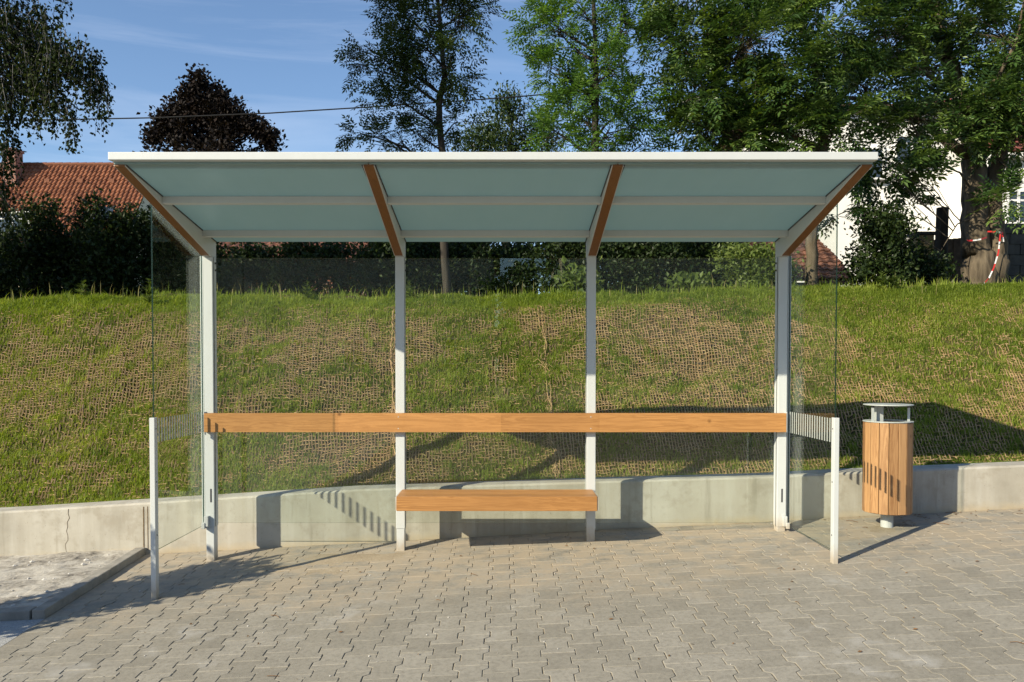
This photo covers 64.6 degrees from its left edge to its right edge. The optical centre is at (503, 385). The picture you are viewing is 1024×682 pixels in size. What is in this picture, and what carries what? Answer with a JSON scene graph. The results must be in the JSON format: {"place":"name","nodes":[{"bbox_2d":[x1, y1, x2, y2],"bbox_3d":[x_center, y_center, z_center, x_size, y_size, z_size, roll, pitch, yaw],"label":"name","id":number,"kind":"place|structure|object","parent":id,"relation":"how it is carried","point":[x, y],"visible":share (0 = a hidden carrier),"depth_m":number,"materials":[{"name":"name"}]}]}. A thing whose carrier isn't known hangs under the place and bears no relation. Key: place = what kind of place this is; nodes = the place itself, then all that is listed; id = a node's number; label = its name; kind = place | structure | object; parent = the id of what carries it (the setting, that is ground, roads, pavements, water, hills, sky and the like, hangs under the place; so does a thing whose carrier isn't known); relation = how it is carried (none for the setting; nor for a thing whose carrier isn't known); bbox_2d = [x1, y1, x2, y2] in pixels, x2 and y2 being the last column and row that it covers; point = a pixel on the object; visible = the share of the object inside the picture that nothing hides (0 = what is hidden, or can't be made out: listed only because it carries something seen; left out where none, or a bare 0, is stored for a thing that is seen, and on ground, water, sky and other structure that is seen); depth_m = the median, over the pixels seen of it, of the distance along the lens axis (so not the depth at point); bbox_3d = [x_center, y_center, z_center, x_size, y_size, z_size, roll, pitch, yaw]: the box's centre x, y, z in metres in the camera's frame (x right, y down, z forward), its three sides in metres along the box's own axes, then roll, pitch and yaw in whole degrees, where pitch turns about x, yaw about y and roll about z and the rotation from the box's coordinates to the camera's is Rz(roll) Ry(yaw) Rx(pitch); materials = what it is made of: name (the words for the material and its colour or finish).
{"place":"outdoors","nodes":[
{"label":"outdoors","id":0,"kind":"place"},
{"bbox_2d":[0,619,43,646],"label":"asphalt","id":1,"kind":"structure","parent":0,"point":[10,630],"depth_m":5.05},
{"bbox_2d":[0,550,130,607],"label":"rubble ground","id":2,"kind":"structure","parent":0,"point":[32,589],"depth_m":6.10,"materials":[{"name":"grey gravel"}]},
{"bbox_2d":[9,523,974,679],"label":"pebbles","id":3,"kind":"object","parent":2,"relation":"on","point":[32,561],"visible":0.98,"depth_m":5.63,"materials":[{"name":"grey stone"}]},
{"bbox_2d":[1,80,685,120],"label":"overhead cable","id":4,"kind":"object","parent":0,"point":[299,111],"visible":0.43,"depth_m":17.36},
{"bbox_2d":[11,274,1008,304],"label":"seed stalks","id":5,"kind":"object","parent":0,"point":[428,293],"visible":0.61,"depth_m":10.69,"materials":[{"name":"green plant"}]},
{"bbox_2d":[0,0,1021,293],"label":"sky","id":6,"kind":"structure","parent":0,"point":[278,55],"materials":[{"name":"blue"}]},
{"bbox_2d":[0,508,1023,681],"bbox_3d":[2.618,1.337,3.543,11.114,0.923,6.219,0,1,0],"label":"pavement","id":7,"kind":"structure","parent":0,"point":[92,636],"depth_m":4.84,"materials":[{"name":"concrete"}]},
{"bbox_2d":[0,547,144,620],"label":"kerb","id":8,"kind":"structure","parent":7,"relation":"on","point":[51,606],"depth_m":5.55,"materials":[{"name":"concrete"}]},
{"bbox_2d":[108,152,877,599],"bbox_3d":[-0.062,0.043,5.609,4.632,2.887,1.596,0,1,0],"label":"bus shelter","id":9,"kind":"object","parent":7,"relation":"on","point":[204,202],"visible":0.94,"depth_m":5.71,"materials":[{"name":"metal"}]},
{"bbox_2d":[0,461,1023,555],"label":"retaining wall","id":10,"kind":"structure","parent":7,"relation":"on","point":[316,516],"depth_m":6.66,"materials":[{"name":"concrete"}]},
{"bbox_2d":[138,509,1023,675],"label":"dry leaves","id":11,"kind":"object","parent":7,"relation":"on","point":[673,543],"visible":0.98,"depth_m":5.32,"materials":[{"name":"brown plant"}]},
{"bbox_2d":[862,403,913,527],"bbox_3d":[2.985,0.645,6.297,0.362,1.006,0.362,0,1,0],"label":"litter bin","id":12,"kind":"object","parent":7,"relation":"on","point":[887,479],"visible":1,"depth_m":6.16,"materials":[{"name":"wood"}]},
{"bbox_2d":[0,286,1023,506],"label":"embankment","id":13,"kind":"structure","parent":0,"point":[746,350],"depth_m":8.49,"materials":[{"name":"plant"}]},
{"bbox_2d":[0,304,102,506],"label":"erosion net","id":14,"kind":"object","parent":13,"relation":"on","point":[38,378],"visible":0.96,"depth_m":8.78,"materials":[{"name":"fabric"}]},
{"bbox_2d":[0,0,115,250],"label":"birch tree","id":15,"kind":"object","parent":13,"relation":"on","point":[31,56],"visible":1,"depth_m":10.75,"materials":[{"name":"green plant"}]},
{"bbox_2d":[74,280,93,295],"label":"weed","id":16,"kind":"object","parent":13,"relation":"on","point":[82,286],"visible":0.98,"depth_m":10.56,"materials":[{"name":"green plant"}]},
{"bbox_2d":[139,278,159,304],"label":"weed","id":17,"kind":"object","parent":13,"relation":"on","point":[149,297],"visible":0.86,"depth_m":10.29,"materials":[{"name":"green plant"}]},
{"bbox_2d":[61,303,247,503],"bbox_3d":[-3.744,-0.011,8.648,1.839,2.003,3.915,0,1,-15],"label":"erosion net","id":18,"kind":"object","parent":13,"relation":"on","point":[146,376],"visible":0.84,"depth_m":8.70,"materials":[{"name":"fabric"}]},
{"bbox_2d":[300,281,314,297],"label":"weed","id":19,"kind":"object","parent":13,"relation":"on","point":[309,292],"visible":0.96,"depth_m":10.55,"materials":[{"name":"green plant"}]},
{"bbox_2d":[227,304,395,493],"bbox_3d":[-1.966,-0.058,8.681,1.870,1.924,3.752,0,1,-12],"label":"erosion net","id":20,"kind":"object","parent":13,"relation":"on","point":[342,407],"visible":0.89,"depth_m":8.46,"materials":[{"name":"fabric"}]},
{"bbox_2d":[406,280,417,298],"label":"weed","id":21,"kind":"object","parent":13,"relation":"on","point":[410,291],"visible":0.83,"depth_m":10.54,"materials":[{"name":"green plant"}]},
{"bbox_2d":[393,301,562,483],"bbox_3d":[-0.392,-0.113,8.648,1.988,1.862,3.375,0,1,0],"label":"erosion net","id":22,"kind":"object","parent":13,"relation":"on","point":[475,407],"visible":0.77,"depth_m":8.33,"materials":[{"name":"fabric"}]},
{"bbox_2d":[0,271,1023,506],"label":"grass","id":23,"kind":"structure","parent":13,"relation":"on","point":[486,303],"depth_m":8.80,"materials":[{"name":"green plant"}]},
{"bbox_2d":[552,256,606,292],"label":"leafy bush","id":24,"kind":"object","parent":13,"relation":"on","point":[569,278],"visible":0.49,"depth_m":11.38,"materials":[{"name":"green plant"}]},
{"bbox_2d":[540,297,726,478],"bbox_3d":[1.394,-0.167,8.639,1.915,1.905,3.363,0,1,0],"label":"erosion net","id":25,"kind":"object","parent":13,"relation":"on","point":[642,373],"visible":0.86,"depth_m":8.55,"materials":[{"name":"fabric"}]},
{"bbox_2d":[657,263,720,293],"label":"leafy bush","id":26,"kind":"object","parent":13,"relation":"on","point":[686,279],"visible":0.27,"depth_m":11.65,"materials":[{"name":"green plant"}]},
{"bbox_2d":[705,242,810,288],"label":"leafy bush","id":27,"kind":"object","parent":13,"relation":"on","point":[755,265],"visible":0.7,"depth_m":12.25,"materials":[{"name":"green plant"}]},
{"bbox_2d":[687,295,870,473],"bbox_3d":[3.035,-0.197,8.636,1.882,1.860,3.617,0,1,7],"label":"erosion net","id":28,"kind":"object","parent":13,"relation":"on","point":[752,380],"visible":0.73,"depth_m":8.36,"materials":[{"name":"fabric"}]},
{"bbox_2d":[875,271,892,286],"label":"weed","id":29,"kind":"object","parent":13,"relation":"on","point":[879,278],"visible":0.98,"depth_m":10.55,"materials":[{"name":"green plant"}]},
{"bbox_2d":[886,275,901,287],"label":"weed","id":30,"kind":"object","parent":13,"relation":"on","point":[893,278],"visible":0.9,"depth_m":10.64,"materials":[{"name":"green plant"}]},
{"bbox_2d":[832,297,1023,464],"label":"erosion net","id":31,"kind":"object","parent":13,"relation":"on","point":[952,406],"visible":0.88,"depth_m":8.00,"materials":[{"name":"fabric"}]},
{"bbox_2d":[979,292,1023,399],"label":"erosion net","id":32,"kind":"object","parent":13,"relation":"on","point":[1011,341],"visible":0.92,"depth_m":8.95,"materials":[{"name":"fabric"}]},
{"bbox_3d":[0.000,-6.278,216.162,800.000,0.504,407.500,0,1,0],"label":"field","id":33,"kind":"structure","parent":0,"visible":0},
{"bbox_2d":[0,228,29,298],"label":"hedge shrub","id":34,"kind":"object","parent":33,"relation":"on","point":[3,287],"visible":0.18,"depth_m":13.73,"materials":[{"name":"green plant"}]},
{"bbox_2d":[0,235,59,296],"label":"hedge shrub","id":35,"kind":"object","parent":33,"relation":"on","point":[23,277],"visible":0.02,"depth_m":15.82,"materials":[{"name":"green plant"}]},
{"bbox_2d":[0,190,78,300],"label":"hedge shrub","id":36,"kind":"object","parent":33,"relation":"on","point":[34,227],"visible":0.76,"depth_m":13.29,"materials":[{"name":"green plant"}]},
{"bbox_2d":[13,215,100,296],"bbox_3d":[-7.371,-1.948,13.734,1.487,2.230,1.586,0,1,0],"label":"hedge shrub","id":37,"kind":"object","parent":33,"relation":"on","point":[62,261],"visible":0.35,"depth_m":13.43,"materials":[{"name":"green plant"}]},
{"bbox_2d":[0,148,161,294],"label":"tiled house","id":38,"kind":"structure","parent":33,"relation":"on","point":[66,182],"depth_m":37.49,"materials":[{"name":"tile"}]},
{"bbox_2d":[0,211,29,231],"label":"window","id":39,"kind":"structure","parent":38,"relation":"in","point":[16,211],"depth_m":35.45,"materials":[{"name":"grey"}]},
{"bbox_2d":[54,238,142,297],"bbox_3d":[-8.257,-2.004,16.364,2.836,2.346,1.803,0,1,0],"label":"hedge shrub","id":40,"kind":"object","parent":33,"relation":"on","point":[120,288],"depth_m":16.11,"materials":[{"name":"green plant"}]},
{"bbox_2d":[55,182,145,296],"bbox_3d":[-6.730,-2.159,13.491,1.434,2.458,1.594,0,1,0],"label":"hedge shrub","id":41,"kind":"object","parent":33,"relation":"on","point":[91,240],"visible":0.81,"depth_m":13.25,"materials":[{"name":"green plant"}]},
{"bbox_2d":[86,198,179,297],"bbox_3d":[-6.343,-1.992,13.883,1.497,2.367,1.677,1,2,41],"label":"hedge shrub","id":42,"kind":"object","parent":33,"relation":"on","point":[141,223],"visible":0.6,"depth_m":13.57,"materials":[{"name":"green plant"}]},
{"bbox_2d":[134,198,198,294],"bbox_3d":[-5.832,-2.249,14.159,1.760,2.598,1.532,0,1,0],"label":"hedge shrub","id":43,"kind":"object","parent":33,"relation":"on","point":[177,240],"visible":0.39,"depth_m":13.90,"materials":[{"name":"green plant"}]},
{"bbox_2d":[127,228,230,296],"bbox_3d":[-6.446,-2.098,16.437,2.304,2.416,1.760,0,1,0],"label":"hedge shrub","id":44,"kind":"object","parent":33,"relation":"on","point":[163,283],"visible":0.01,"depth_m":15.94,"materials":[{"name":"green plant"}]},
{"bbox_2d":[132,63,287,242],"bbox_3d":[-8.576,-5.493,23.875,4.508,8.089,3.994,0,1,0],"label":"copper beech","id":45,"kind":"object","parent":33,"relation":"on","point":[216,133],"visible":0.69,"depth_m":23.53,"materials":[{"name":"purple plant"}]},
{"bbox_2d":[169,242,259,294],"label":"hedge shrub","id":46,"kind":"object","parent":33,"relation":"on","point":[191,268],"visible":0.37,"depth_m":13.76,"materials":[{"name":"green plant"}]},
{"bbox_2d":[222,242,292,295],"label":"hedge shrub","id":47,"kind":"object","parent":33,"relation":"on","point":[250,253],"visible":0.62,"depth_m":13.96,"materials":[{"name":"green plant"}]},
{"bbox_2d":[219,242,366,295],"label":"outbuilding","id":48,"kind":"structure","parent":33,"relation":"on","point":[266,243],"depth_m":20.45,"materials":[{"name":"brick"}]},
{"bbox_2d":[252,242,338,296],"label":"hedge shrub","id":49,"kind":"object","parent":33,"relation":"on","point":[288,271],"visible":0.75,"depth_m":13.79,"materials":[{"name":"green plant"}]},
{"bbox_2d":[302,242,371,295],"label":"hedge shrub","id":50,"kind":"object","parent":33,"relation":"on","point":[339,254],"visible":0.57,"depth_m":13.88,"materials":[{"name":"green plant"}]},
{"bbox_2d":[339,242,430,298],"bbox_3d":[-2.024,-1.821,13.956,1.570,1.892,1.606,0,1,0],"label":"hedge shrub","id":51,"kind":"object","parent":33,"relation":"on","point":[378,266],"visible":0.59,"depth_m":13.62,"materials":[{"name":"green plant"}]},
{"bbox_2d":[333,0,508,293],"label":"ash tree","id":52,"kind":"object","parent":33,"relation":"on","point":[406,54],"visible":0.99,"depth_m":13.32,"materials":[{"name":"green plant"}]},
{"bbox_2d":[406,242,466,295],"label":"hedge shrub","id":53,"kind":"object","parent":33,"relation":"on","point":[431,271],"visible":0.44,"depth_m":14.22,"materials":[{"name":"green plant"}]},
{"bbox_2d":[432,242,516,298],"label":"hedge shrub","id":54,"kind":"object","parent":33,"relation":"on","point":[479,273],"visible":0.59,"depth_m":14.33,"materials":[{"name":"green plant"}]},
{"bbox_2d":[460,242,508,296],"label":"hedge shrub","id":55,"kind":"object","parent":33,"relation":"on","point":[492,287],"visible":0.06,"depth_m":15.55,"materials":[{"name":"green plant"}]},
{"bbox_2d":[446,72,568,249],"bbox_3d":[0.294,-4.290,19.096,3.449,5.844,2.728,-1,1,-23],"label":"round tree","id":56,"kind":"object","parent":33,"relation":"on","point":[483,141],"visible":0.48,"depth_m":18.65,"materials":[{"name":"green plant"}]},
{"bbox_2d":[491,242,544,295],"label":"hedge shrub","id":57,"kind":"object","parent":33,"relation":"on","point":[516,258],"visible":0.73,"depth_m":14.39,"materials":[{"name":"green plant"}]},
{"bbox_2d":[521,242,615,294],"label":"hedge shrub","id":58,"kind":"object","parent":33,"relation":"on","point":[572,252],"visible":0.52,"depth_m":14.12,"materials":[{"name":"green plant"}]},
{"bbox_2d":[532,242,605,289],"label":"hedge shrub","id":59,"kind":"object","parent":33,"relation":"on","point":[555,258],"visible":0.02,"depth_m":16.65,"materials":[{"name":"green plant"}]},
{"bbox_2d":[501,0,682,267],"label":"ash tree","id":60,"kind":"object","parent":33,"relation":"on","point":[610,45],"visible":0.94,"depth_m":12.72,"materials":[{"name":"green plant"}]},
{"bbox_2d":[596,242,660,293],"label":"hedge shrub","id":61,"kind":"object","parent":33,"relation":"on","point":[616,252],"visible":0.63,"depth_m":14.20,"materials":[{"name":"green plant"}]},
{"bbox_2d":[597,242,689,291],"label":"hedge shrub","id":62,"kind":"object","parent":33,"relation":"on","point":[643,258],"depth_m":16.30,"materials":[{"name":"green plant"}]},
{"bbox_2d":[610,242,704,294],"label":"hedge shrub","id":63,"kind":"object","parent":33,"relation":"on","point":[670,258],"visible":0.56,"depth_m":14.03,"materials":[{"name":"green plant"}]},
{"bbox_2d":[679,242,748,287],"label":"hedge shrub","id":64,"kind":"object","parent":33,"relation":"on","point":[706,248],"visible":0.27,"depth_m":14.21,"materials":[{"name":"green plant"}]},
{"bbox_2d":[626,0,898,285],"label":"ash tree","id":65,"kind":"object","parent":33,"relation":"on","point":[771,111],"visible":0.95,"depth_m":12.38,"materials":[{"name":"green plant"}]},
{"bbox_2d":[739,239,851,286],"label":"tiled shed","id":66,"kind":"structure","parent":33,"relation":"on","point":[827,264],"depth_m":17.84,"materials":[{"name":"tile"}]},
{"bbox_2d":[717,103,960,286],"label":"white house","id":67,"kind":"structure","parent":33,"relation":"on","point":[947,189],"depth_m":21.89,"materials":[{"name":"paint"}]},
{"bbox_2d":[852,146,886,181],"bbox_3d":[9.839,-5.975,21.828,1.020,0.950,0.190,0,1,0],"label":"window","id":68,"kind":"structure","parent":67,"relation":"in","point":[881,179],"depth_m":21.83,"materials":[{"name":"grey"}]},
{"bbox_2d":[894,134,925,166],"bbox_3d":[11.010,-6.347,21.819,1.070,0.870,0.190,0,1,0],"label":"window","id":69,"kind":"structure","parent":67,"relation":"in","point":[903,135],"depth_m":21.83,"materials":[{"name":"grey"}]},
{"bbox_2d":[830,184,931,286],"bbox_3d":[6.231,-2.202,13.466,1.429,2.208,1.895,0,1,0],"label":"elder bush","id":70,"kind":"object","parent":33,"relation":"on","point":[888,231],"visible":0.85,"depth_m":13.08,"materials":[{"name":"green plant"}]},
{"bbox_2d":[814,0,1023,283],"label":"ash tree","id":71,"kind":"object","parent":33,"relation":"on","point":[973,119],"visible":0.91,"depth_m":13.38,"materials":[{"name":"green plant"}]},
{"bbox_2d":[906,231,934,280],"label":"gate pillar","id":72,"kind":"structure","parent":33,"relation":"on","point":[930,235],"depth_m":15.26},
{"bbox_2d":[893,234,963,285],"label":"elder bush","id":73,"kind":"object","parent":33,"relation":"on","point":[944,266],"visible":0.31,"depth_m":13.53,"materials":[{"name":"green plant"}]},
{"bbox_2d":[935,207,948,284],"bbox_3d":[8.080,-2.294,14.949,0.224,1.978,0.230,0,1,0],"label":"old post","id":74,"kind":"object","parent":33,"relation":"on","point":[940,238],"visible":0.35,"depth_m":14.85,"materials":[{"name":"wood"}]},
{"bbox_2d":[934,238,961,283],"bbox_3d":[8.532,-2.083,15.595,1.016,1.518,0.080,0,1,0],"label":"board fence","id":75,"kind":"object","parent":33,"relation":"on","point":[954,247],"visible":0.12,"depth_m":15.55,"materials":[{"name":"brown wood"}]},
{"bbox_2d":[937,98,1023,237],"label":"white house","id":76,"kind":"structure","parent":33,"relation":"on","point":[957,202],"depth_m":20.44,"materials":[{"name":"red paint"}]},
{"bbox_2d":[1005,189,1023,223],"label":"window","id":77,"kind":"structure","parent":76,"relation":"in","point":[1019,199],"depth_m":20.38,"materials":[{"name":"grey"}]},
{"bbox_2d":[1005,223,1023,282],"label":"block wall","id":78,"kind":"structure","parent":33,"relation":"on","point":[1015,248],"depth_m":15.55,"materials":[{"name":"grey concrete"}]},
{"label":"barrier tape","id":79,"kind":"object","parent":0,"visible":0},
{"bbox_2d":[982,234,1000,284],"bbox_3d":[8.313,-2.143,13.786,0.423,0.901,0.023,-1,1,-21],"label":"barrier tape","id":80,"kind":"object","parent":79,"relation":"hanging from","point":[996,258],"visible":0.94,"depth_m":13.82,"materials":[{"name":"plastic"}]}
]}

